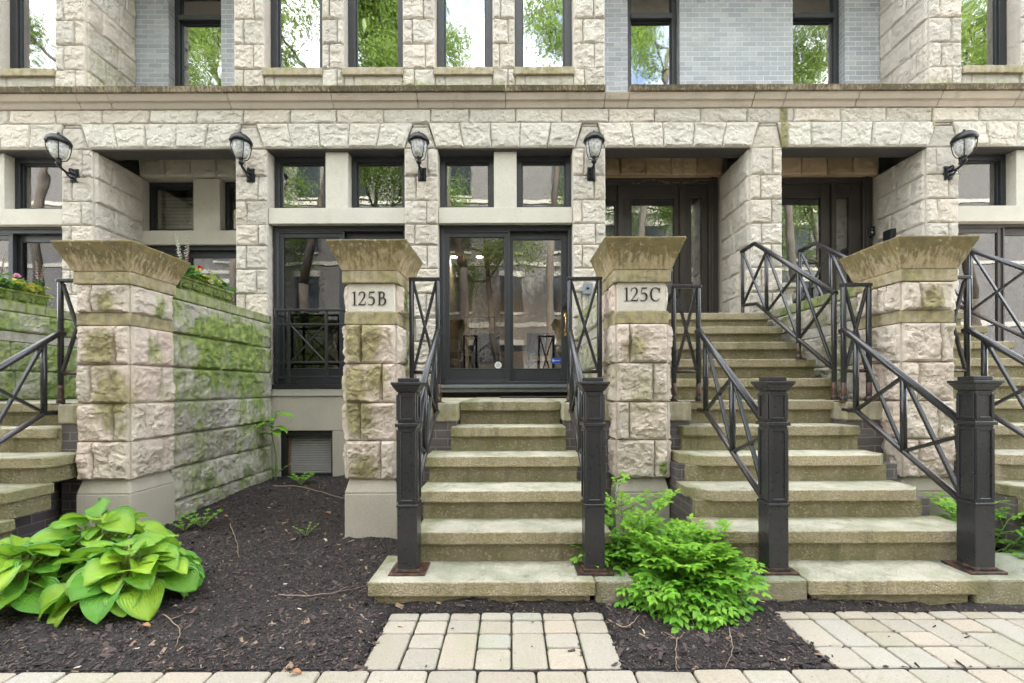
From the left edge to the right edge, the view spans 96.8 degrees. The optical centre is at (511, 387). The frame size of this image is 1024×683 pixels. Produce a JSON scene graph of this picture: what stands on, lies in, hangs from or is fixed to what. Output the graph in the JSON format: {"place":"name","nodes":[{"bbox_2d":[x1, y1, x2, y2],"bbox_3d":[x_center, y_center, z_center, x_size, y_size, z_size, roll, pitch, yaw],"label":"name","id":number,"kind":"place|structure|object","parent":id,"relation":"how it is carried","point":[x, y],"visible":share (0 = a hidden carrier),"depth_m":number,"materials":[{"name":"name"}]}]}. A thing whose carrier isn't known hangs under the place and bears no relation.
{"place":"outdoors","nodes":[
{"label":"outdoors","id":0,"kind":"place"},
{"bbox_2d":[500,396,566,397],"bbox_3d":[0.285,0.112,5.510,0.854,0.018,0.463,0,0,0],"label":"door mat","id":1,"kind":"object","parent":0,"point":[533,396],"depth_m":5.32,"materials":[{"name":"black rubber"}]},
{"bbox_2d":[365,616,1005,682],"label":"pavement","id":2,"kind":"structure","parent":0,"point":[511,636],"depth_m":2.27,"materials":[{"name":"grey concrete"}]},
{"bbox_2d":[0,611,1023,682],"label":"paving stones","id":3,"kind":"object","parent":2,"relation":"on","point":[919,639],"visible":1,"depth_m":2.17,"materials":[{"name":"beige concrete"}]},
{"bbox_2d":[289,668,301,673],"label":"dead leaf","id":4,"kind":"object","parent":3,"relation":"on","point":[297,670],"visible":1,"depth_m":2.02,"materials":[{"name":"plant"}]},
{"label":"ground","id":5,"kind":"structure","parent":0,"visible":0},
{"bbox_2d":[0,300,78,400],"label":"garden wall","id":6,"kind":"structure","parent":5,"relation":"on","point":[23,326],"depth_m":4.99,"materials":[{"name":"stone"}]},
{"bbox_2d":[0,287,50,307],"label":"planter","id":7,"kind":"object","parent":6,"relation":"on","point":[22,297],"visible":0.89,"depth_m":4.96,"materials":[{"name":"stone"}]},
{"bbox_2d":[0,251,5,284],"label":"snapdragon","id":8,"kind":"object","parent":7,"relation":"in","point":[2,266],"visible":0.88,"depth_m":4.83,"materials":[{"name":"white plant"}]},
{"bbox_2d":[0,272,27,289],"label":"trailing plant","id":9,"kind":"object","parent":7,"relation":"in","point":[7,281],"visible":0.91,"depth_m":4.77,"materials":[{"name":"green plant"}]},
{"bbox_2d":[0,278,35,292],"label":"trailing plant","id":10,"kind":"object","parent":7,"relation":"in","point":[28,286],"visible":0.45,"depth_m":4.94,"materials":[{"name":"green plant"}]},
{"bbox_2d":[12,277,52,297],"bbox_3d":[-5.418,-1.117,5.098,0.410,0.162,0.562,0,0,0],"label":"trailing plant","id":11,"kind":"object","parent":7,"relation":"in","point":[37,288],"visible":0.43,"depth_m":5.10,"materials":[{"name":"yellow plant"}]},
{"bbox_2d":[32,261,45,291],"bbox_3d":[-5.399,-1.241,5.179,0.121,0.411,0.123,0,0,0],"label":"snapdragon","id":12,"kind":"object","parent":7,"relation":"on","point":[38,277],"visible":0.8,"depth_m":5.19,"materials":[{"name":"pink plant"}]},
{"bbox_2d":[0,399,82,539],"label":"staircase","id":13,"kind":"structure","parent":5,"relation":"on","point":[40,483],"depth_m":3.65,"materials":[{"name":"stone"}]},
{"bbox_2d":[0,278,77,444],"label":"stair railing","id":14,"kind":"object","parent":13,"relation":"on","point":[59,334],"visible":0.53,"depth_m":3.71,"materials":[{"name":"metal"}]},
{"bbox_2d":[50,240,190,539],"bbox_3d":[-3.287,0.138,3.881,0.646,2.590,0.661,0,0,0],"label":"gatepost","id":15,"kind":"object","parent":5,"relation":"on","point":[126,394],"visible":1,"depth_m":3.66,"materials":[{"name":"stone"}]},
{"bbox_2d":[169,288,272,520],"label":"garden wall","id":16,"kind":"structure","parent":5,"relation":"on","point":[222,366],"depth_m":4.75,"materials":[{"name":"stone"}]},
{"bbox_2d":[175,275,233,303],"bbox_3d":[-3.193,-0.991,4.637,0.241,0.148,0.817,0,0,0],"label":"planter","id":17,"kind":"object","parent":16,"relation":"on","point":[189,284],"visible":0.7,"depth_m":4.57,"materials":[{"name":"stone"}]},
{"bbox_2d":[175,234,188,259],"bbox_3d":[-3.155,-1.254,4.331,0.112,0.422,0.134,0,0,0],"label":"snapdragon","id":18,"kind":"object","parent":17,"relation":"in","point":[178,246],"visible":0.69,"depth_m":4.32,"materials":[{"name":"white plant"}]},
{"bbox_2d":[178,243,189,271],"bbox_3d":[-3.214,-1.245,4.452,0.118,0.404,0.098,0,0,-29],"label":"snapdragon","id":19,"kind":"object","parent":17,"relation":"in","point":[186,253],"visible":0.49,"depth_m":4.45,"materials":[{"name":"pink plant"}]},
{"bbox_2d":[184,265,208,283],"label":"trailing plant","id":20,"kind":"object","parent":17,"relation":"in","point":[195,274],"visible":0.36,"depth_m":4.40,"materials":[{"name":"green plant"}]},
{"bbox_2d":[191,267,225,286],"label":"trailing plant","id":21,"kind":"object","parent":17,"relation":"in","point":[210,278],"visible":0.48,"depth_m":4.62,"materials":[{"name":"green plant"}]},
{"bbox_2d":[201,274,237,291],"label":"trailing plant","id":22,"kind":"object","parent":17,"relation":"in","point":[227,286],"visible":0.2,"depth_m":4.93,"materials":[{"name":"green plant"}]},
{"bbox_2d":[326,239,422,538],"bbox_3d":[-1.135,0.131,3.881,0.633,2.590,0.660,0,0,0],"label":"gatepost","id":23,"kind":"object","parent":5,"relation":"on","point":[377,274],"visible":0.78,"depth_m":3.65,"materials":[{"name":"stone"}]},
{"bbox_2d":[368,397,633,603],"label":"staircase","id":24,"kind":"structure","parent":5,"relation":"on","point":[501,510],"depth_m":3.15,"materials":[{"name":"stone"}]},
{"bbox_2d":[388,277,444,575],"bbox_3d":[-0.706,0.091,3.291,0.327,2.051,1.247,0,0,-3],"label":"stair railing","id":25,"kind":"object","parent":24,"relation":"on","point":[415,405],"visible":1,"depth_m":2.71,"materials":[{"name":"metal"}]},
{"bbox_2d":[564,277,613,575],"bbox_3d":[0.585,0.086,3.291,0.359,2.051,1.249,0,0,3],"label":"stair railing","id":26,"kind":"object","parent":24,"relation":"on","point":[585,397],"visible":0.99,"depth_m":2.71,"materials":[{"name":"metal"}]},
{"bbox_2d":[0,0,1023,476],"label":"row house","id":27,"kind":"structure","parent":5,"relation":"on","point":[782,128],"depth_m":5.95,"materials":[{"name":"stone"}]},
{"bbox_2d":[0,227,62,308],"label":"sliding door","id":28,"kind":"structure","parent":27,"relation":"in","point":[22,246],"depth_m":6.02,"materials":[{"name":"grey glass"}]},
{"bbox_2d":[10,0,55,69],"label":"window","id":29,"kind":"structure","parent":27,"relation":"in","point":[32,22],"depth_m":6.02,"materials":[{"name":"clear glass"}]},
{"bbox_2d":[15,158,62,208],"bbox_3d":[-6.158,-2.662,6.030,0.788,0.728,0.080,0,0,0],"label":"window","id":30,"kind":"structure","parent":27,"relation":"in","point":[38,181],"depth_m":6.04,"materials":[{"name":"clear glass"}]},
{"bbox_2d":[43,132,80,183],"bbox_3d":[-5.580,-2.878,5.647,0.260,0.529,0.365,0,0,0],"label":"wall lantern","id":31,"kind":"object","parent":27,"relation":"attached to","point":[59,146],"depth_m":5.56,"materials":[{"name":"metal"}]},
{"bbox_2d":[149,183,193,230],"bbox_3d":[-5.014,-2.659,6.780,0.745,0.760,0.080,0,0,0],"label":"window","id":32,"kind":"structure","parent":27,"relation":"in","point":[157,191],"depth_m":6.75,"materials":[{"name":"brown metal"}]},
{"bbox_2d":[148,245,235,271],"bbox_3d":[-4.457,-0.997,6.710,1.857,2.186,0.160,0,0,0],"label":"sliding door","id":33,"kind":"structure","parent":27,"relation":"in","point":[195,251],"depth_m":6.67,"materials":[{"name":"brown metal"}]},
{"bbox_2d":[175,0,220,85],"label":"window","id":34,"kind":"structure","parent":27,"relation":"in","point":[197,22],"depth_m":6.76,"materials":[{"name":"clear glass"}]},
{"bbox_2d":[225,183,235,229],"bbox_3d":[-3.896,-2.663,6.780,0.713,0.760,0.080,0,0,0],"label":"window","id":35,"kind":"structure","parent":27,"relation":"in","point":[229,187],"depth_m":6.74,"materials":[{"name":"brown metal"}]},
{"bbox_2d":[229,132,255,181],"bbox_3d":[-3.335,-2.885,5.647,0.260,0.529,0.365,0,0,0],"label":"wall lantern","id":36,"kind":"object","parent":27,"relation":"attached to","point":[241,143],"depth_m":5.55,"materials":[{"name":"metal"}]},
{"bbox_2d":[271,0,322,69],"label":"window","id":37,"kind":"structure","parent":27,"relation":"in","point":[296,25],"depth_m":6.02,"materials":[{"name":"clear glass"}]},
{"bbox_2d":[275,157,325,207],"bbox_3d":[-2.770,-2.674,6.030,0.719,0.728,0.080,0,0,0],"label":"window","id":38,"kind":"structure","parent":27,"relation":"in","point":[280,162],"depth_m":5.99,"materials":[{"name":"brown metal"}]},
{"bbox_2d":[274,309,345,382],"bbox_3d":[-2.182,-0.533,5.845,1.642,0.932,0.210,0,0,0],"label":"window railing","id":39,"kind":"object","parent":27,"relation":"attached to","point":[289,324],"depth_m":5.75,"materials":[{"name":"metal"}]},
{"bbox_2d":[273,225,404,384],"bbox_3d":[-2.235,-1.079,5.990,1.740,2.077,0.160,0,0,0],"label":"sliding door","id":40,"kind":"structure","parent":27,"relation":"in","point":[307,274],"depth_m":5.97,"materials":[{"name":"glass"}]},
{"bbox_2d":[348,0,402,67],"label":"window","id":41,"kind":"structure","parent":27,"relation":"in","point":[375,27],"depth_m":6.02,"materials":[{"name":"clear glass"}]},
{"bbox_2d":[352,157,404,207],"bbox_3d":[-1.744,-2.677,6.030,0.737,0.728,0.080,0,0,0],"label":"window","id":42,"kind":"structure","parent":27,"relation":"in","point":[357,162],"depth_m":5.99,"materials":[{"name":"brown metal"}]},
{"bbox_2d":[408,131,428,181],"bbox_3d":[-1.147,-2.893,5.647,0.260,0.529,0.365,0,0,0],"label":"wall lantern","id":43,"kind":"object","parent":27,"relation":"attached to","point":[418,141],"depth_m":5.54,"materials":[{"name":"metal"}]},
{"bbox_2d":[437,0,492,66],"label":"window","id":44,"kind":"structure","parent":27,"relation":"in","point":[464,27],"depth_m":6.02,"materials":[{"name":"clear glass"}]},
{"bbox_2d":[440,157,493,207],"bbox_3d":[-0.590,-2.681,6.030,0.709,0.728,0.080,0,0,0],"label":"window","id":45,"kind":"structure","parent":27,"relation":"in","point":[444,161],"depth_m":5.99,"materials":[{"name":"brown metal"}]},
{"bbox_2d":[440,225,571,384],"bbox_3d":[-0.077,-1.082,5.990,1.719,2.085,0.160,0,0,0],"label":"sliding door","id":46,"kind":"structure","parent":27,"relation":"in","point":[476,261],"depth_m":5.97,"materials":[{"name":"glass"}]},
{"bbox_2d":[513,345,560,367],"bbox_3d":[0.099,-0.344,8.100,1.700,0.750,0.800,0,0,0],"label":"dining table","id":47,"kind":"object","parent":27,"relation":"in","point":[557,348],"visible":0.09,"depth_m":7.88,"materials":[{"name":"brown wood"}]},
{"bbox_2d":[526,333,552,367],"bbox_3d":[0.449,-0.420,7.450,0.440,0.901,0.440,0,0,0],"label":"dining chair","id":48,"kind":"object","parent":27,"relation":"in","point":[539,344],"visible":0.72,"depth_m":7.23,"materials":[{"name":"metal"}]},
{"bbox_2d":[515,0,571,66],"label":"window","id":49,"kind":"structure","parent":27,"relation":"in","point":[543,28],"depth_m":6.02,"materials":[{"name":"clear glass"}]},
{"bbox_2d":[517,156,570,206],"bbox_3d":[0.417,-2.685,6.030,0.710,0.728,0.080,0,0,0],"label":"window","id":50,"kind":"structure","parent":27,"relation":"in","point":[549,160],"depth_m":5.99,"materials":[{"name":"brown metal"}]},
{"bbox_2d":[582,283,592,303],"bbox_3d":[0.955,-1.038,5.760,0.124,0.560,0.101,0,0,0],"label":"meter box","id":51,"kind":"object","parent":27,"relation":"attached to","point":[587,288],"visible":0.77,"depth_m":5.72,"materials":[{"name":"grey metal"}]},
{"bbox_2d":[583,130,604,181],"bbox_3d":[1.009,-2.900,5.647,0.260,0.529,0.365,0,0,0],"label":"wall lantern","id":52,"kind":"object","parent":27,"relation":"attached to","point":[593,141],"depth_m":5.54,"materials":[{"name":"metal"}]},
{"bbox_2d":[628,0,676,88],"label":"window","id":53,"kind":"structure","parent":27,"relation":"in","point":[652,44],"depth_m":6.76,"materials":[{"name":"clear glass"}]},
{"bbox_2d":[605,177,718,312],"bbox_3d":[2.117,-2.009,6.715,1.857,2.262,0.190,0,0,0],"label":"entrance door","id":54,"kind":"structure","parent":27,"relation":"in","point":[620,191],"depth_m":6.70,"materials":[{"name":"black wood"}]},
{"bbox_2d":[793,0,838,83],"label":"window","id":55,"kind":"structure","parent":27,"relation":"in","point":[815,22],"depth_m":6.76,"materials":[{"name":"clear glass"}]},
{"bbox_2d":[781,176,872,303],"bbox_3d":[4.377,-2.021,6.715,1.861,2.271,0.190,0,0,0],"label":"entrance door","id":56,"kind":"structure","parent":27,"relation":"in","point":[858,192],"depth_m":6.71,"materials":[{"name":"black wood"}]},
{"bbox_2d":[868,226,874,236],"bbox_3d":[5.244,-2.282,6.668,0.090,0.139,0.124,0,0,0],"label":"doorbell","id":57,"kind":"object","parent":27,"relation":"attached to","point":[871,231],"visible":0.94,"depth_m":6.62,"materials":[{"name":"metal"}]},
{"bbox_2d":[883,228,895,241],"bbox_3d":[5.245,-2.108,6.320,0.074,0.167,0.150,0,0,0],"label":"wall speaker","id":58,"kind":"object","parent":27,"relation":"attached to","point":[889,234],"depth_m":6.28,"materials":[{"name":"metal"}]},
{"bbox_2d":[942,129,978,180],"bbox_3d":[5.564,-2.916,5.647,0.260,0.529,0.365,0,0,0],"label":"wall lantern","id":59,"kind":"object","parent":27,"relation":"attached to","point":[962,143],"depth_m":5.57,"materials":[{"name":"metal"}]},
{"bbox_2d":[957,155,1005,205],"bbox_3d":[6.111,-2.704,6.030,0.796,0.728,0.080,0,0,0],"label":"window","id":60,"kind":"structure","parent":27,"relation":"in","point":[982,179],"depth_m":6.04,"materials":[{"name":"clear glass"}]},
{"bbox_2d":[961,0,1006,66],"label":"window","id":61,"kind":"structure","parent":27,"relation":"in","point":[983,22],"depth_m":6.02,"materials":[{"name":"clear glass"}]},
{"bbox_2d":[958,224,1023,355],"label":"sliding door","id":62,"kind":"structure","parent":27,"relation":"in","point":[1005,241],"depth_m":5.98,"materials":[{"name":"clear glass"}]},
{"bbox_2d":[0,475,1023,673],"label":"mulch bed","id":63,"kind":"object","parent":5,"relation":"on","point":[423,607],"visible":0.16,"depth_m":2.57,"materials":[{"name":"brown wood"}]},
{"bbox_2d":[0,527,84,613],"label":"hosta plant","id":64,"kind":"object","parent":63,"relation":"on","point":[21,589],"visible":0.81,"depth_m":2.58,"materials":[{"name":"green plant"}]},
{"bbox_2d":[22,498,173,579],"bbox_3d":[-2.722,1.006,3.023,0.669,0.495,0.794,0,0,31],"label":"hosta plant","id":65,"kind":"object","parent":63,"relation":"on","point":[119,524],"visible":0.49,"depth_m":2.98,"materials":[{"name":"green plant"}]},
{"bbox_2d":[37,531,204,627],"bbox_3d":[-2.273,1.085,2.728,0.818,0.393,0.785,0,0,0],"label":"hosta plant","id":66,"kind":"object","parent":63,"relation":"on","point":[103,581],"visible":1,"depth_m":2.54,"materials":[{"name":"green plant"}]},
{"bbox_2d":[140,622,150,626],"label":"dead leaf","id":67,"kind":"object","parent":63,"relation":"on","point":[146,624],"visible":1,"depth_m":2.37,"materials":[{"name":"plant"}]},
{"bbox_2d":[161,614,182,646],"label":"twig","id":68,"kind":"object","parent":63,"relation":"on","point":[174,624],"visible":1,"depth_m":2.41,"materials":[{"name":"brown wood"}]},
{"bbox_2d":[170,519,198,530],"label":"weed","id":69,"kind":"object","parent":63,"relation":"on","point":[189,524],"visible":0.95,"depth_m":3.85,"materials":[{"name":"green plant"}]},
{"bbox_2d":[180,508,221,527],"bbox_3d":[-2.676,1.141,3.911,0.307,0.129,0.312,0,0,0],"label":"weed","id":70,"kind":"object","parent":63,"relation":"on","point":[210,517],"visible":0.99,"depth_m":3.93,"materials":[{"name":"green plant"}]},
{"bbox_2d":[230,522,239,556],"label":"twig","id":71,"kind":"object","parent":63,"relation":"on","point":[235,538],"visible":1,"depth_m":3.59,"materials":[{"name":"brown wood"}]},
{"bbox_2d":[257,411,293,481],"bbox_3d":[-2.909,0.717,5.497,0.475,0.890,0.270,0,0,0],"label":"sapling","id":72,"kind":"object","parent":63,"relation":"on","point":[277,432],"visible":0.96,"depth_m":5.56,"materials":[{"name":"green plant"}]},
{"bbox_2d":[266,462,293,479],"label":"weed","id":73,"kind":"object","parent":63,"relation":"on","point":[277,468],"visible":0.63,"depth_m":5.72,"materials":[{"name":"green plant"}]},
{"bbox_2d":[288,472,313,484],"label":"weed","id":74,"kind":"object","parent":63,"relation":"on","point":[310,475],"visible":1,"depth_m":5.46,"materials":[{"name":"green plant"}]},
{"bbox_2d":[293,522,319,535],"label":"weed","id":75,"kind":"object","parent":63,"relation":"on","point":[307,529],"visible":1,"depth_m":3.68,"materials":[{"name":"green plant"}]},
{"bbox_2d":[272,485,344,498],"bbox_3d":[-2.240,1.138,5.061,1.225,0.036,0.122,0,0,29],"label":"twig","id":76,"kind":"object","parent":63,"relation":"on","point":[305,487],"visible":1,"depth_m":5.17,"materials":[{"name":"brown wood"}]},
{"bbox_2d":[278,586,362,596],"bbox_3d":[-1.141,1.216,2.719,0.494,0.034,0.081,0,0,-10],"label":"twig","id":77,"kind":"object","parent":63,"relation":"on","point":[317,594],"visible":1,"depth_m":2.70,"materials":[{"name":"brown wood"}]},
{"bbox_2d":[0,612,834,675],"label":"edging strip","id":78,"kind":"object","parent":63,"relation":"on","point":[265,669],"visible":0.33,"depth_m":2.05,"materials":[{"name":"metal"}]},
{"bbox_2d":[608,615,639,627],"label":"twig","id":79,"kind":"object","parent":63,"relation":"on","point":[624,626],"visible":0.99,"depth_m":2.39,"materials":[{"name":"brown wood"}]},
{"bbox_2d":[569,470,718,611],"bbox_3d":[0.759,0.917,3.116,1.038,0.720,1.200,0,0,-44],"label":"leafy shrub","id":80,"kind":"object","parent":63,"relation":"on","point":[649,521],"visible":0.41,"depth_m":3.00,"materials":[{"name":"green plant"}]},
{"bbox_2d":[667,633,682,671],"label":"twig","id":81,"kind":"object","parent":63,"relation":"on","point":[676,647],"visible":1,"depth_m":2.19,"materials":[{"name":"brown wood"}]},
{"bbox_2d":[607,513,771,633],"bbox_3d":[1.026,1.048,2.786,0.974,0.510,0.977,0,0,0],"label":"leafy shrub","id":82,"kind":"object","parent":63,"relation":"on","point":[704,591],"visible":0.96,"depth_m":2.58,"materials":[{"name":"green plant"}]},
{"bbox_2d":[726,627,733,664],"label":"twig","id":83,"kind":"object","parent":63,"relation":"on","point":[732,644],"visible":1,"depth_m":2.22,"materials":[{"name":"brown wood"}]},
{"bbox_2d":[924,492,1023,556],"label":"leafy shrub","id":84,"kind":"object","parent":63,"relation":"on","point":[948,507],"visible":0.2,"depth_m":3.23,"materials":[{"name":"green plant"}]},
{"bbox_2d":[577,295,605,377],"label":"garden wall","id":85,"kind":"structure","parent":5,"relation":"on","point":[586,359],"depth_m":4.90,"materials":[{"name":"stone"}]},
{"bbox_2d":[590,236,685,535],"bbox_3d":[1.048,0.115,3.881,0.644,2.606,0.662,0,0,0],"label":"gatepost","id":86,"kind":"object","parent":5,"relation":"on","point":[634,273],"visible":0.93,"depth_m":3.64,"materials":[{"name":"stone"}]},
{"bbox_2d":[768,287,861,399],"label":"garden wall","id":87,"kind":"structure","parent":5,"relation":"on","point":[811,337],"depth_m":4.63,"materials":[{"name":"stone"}]},
{"bbox_2d":[772,283,801,308],"bbox_3d":[3.326,-1.093,5.500,0.236,0.305,0.236,0,0,0],"label":"stone pedestal","id":88,"kind":"object","parent":87,"relation":"on","point":[789,290],"visible":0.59,"depth_m":5.45,"materials":[{"name":"stone"}]},
{"bbox_2d":[665,313,1023,604],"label":"staircase","id":89,"kind":"structure","parent":5,"relation":"on","point":[863,524],"depth_m":3.18,"materials":[{"name":"stone"}]},
{"bbox_2d":[666,285,799,575],"bbox_3d":[1.513,0.118,3.291,0.314,1.981,1.247,0,0,-3],"label":"stair railing","id":90,"kind":"object","parent":89,"relation":"on","point":[771,460],"visible":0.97,"depth_m":2.79,"materials":[{"name":"metal"}]},
{"bbox_2d":[740,242,838,399],"bbox_3d":[2.867,-0.807,4.850,0.100,1.843,1.690,0,0,0],"label":"railing","id":91,"kind":"object","parent":89,"relation":"on","point":[797,334],"visible":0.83,"depth_m":4.54,"materials":[{"name":"metal"}]},
{"bbox_2d":[797,241,848,301],"bbox_3d":[3.582,-0.810,4.850,0.100,1.843,1.690,0,0,0],"label":"railing","id":92,"kind":"object","parent":89,"relation":"on","point":[830,254],"visible":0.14,"depth_m":5.22,"materials":[{"name":"metal"}]},
{"bbox_2d":[834,283,1007,574],"bbox_3d":[2.890,0.109,3.291,0.319,1.991,1.247,0,0,3],"label":"stair railing","id":93,"kind":"object","parent":89,"relation":"on","point":[972,417],"visible":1,"depth_m":2.80,"materials":[{"name":"metal"}]},
{"bbox_2d":[839,235,979,519],"bbox_3d":[3.349,0.108,3.881,0.646,2.606,0.662,0,0,0],"label":"gatepost","id":94,"kind":"object","parent":5,"relation":"on","point":[912,278],"visible":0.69,"depth_m":3.65,"materials":[{"name":"stone"}]},
{"bbox_2d":[949,312,1023,550],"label":"staircase","id":95,"kind":"structure","parent":5,"relation":"on","point":[1009,464],"depth_m":3.73,"materials":[{"name":"concrete"}]},
{"bbox_2d":[953,275,1023,437],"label":"stair railing","id":96,"kind":"object","parent":95,"relation":"on","point":[968,332],"visible":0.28,"depth_m":3.72,"materials":[{"name":"metal"}]},
{"bbox_2d":[954,248,1023,356],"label":"railing","id":97,"kind":"object","parent":95,"relation":"on","point":[973,253],"visible":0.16,"depth_m":4.86,"materials":[{"name":"metal"}]}
]}

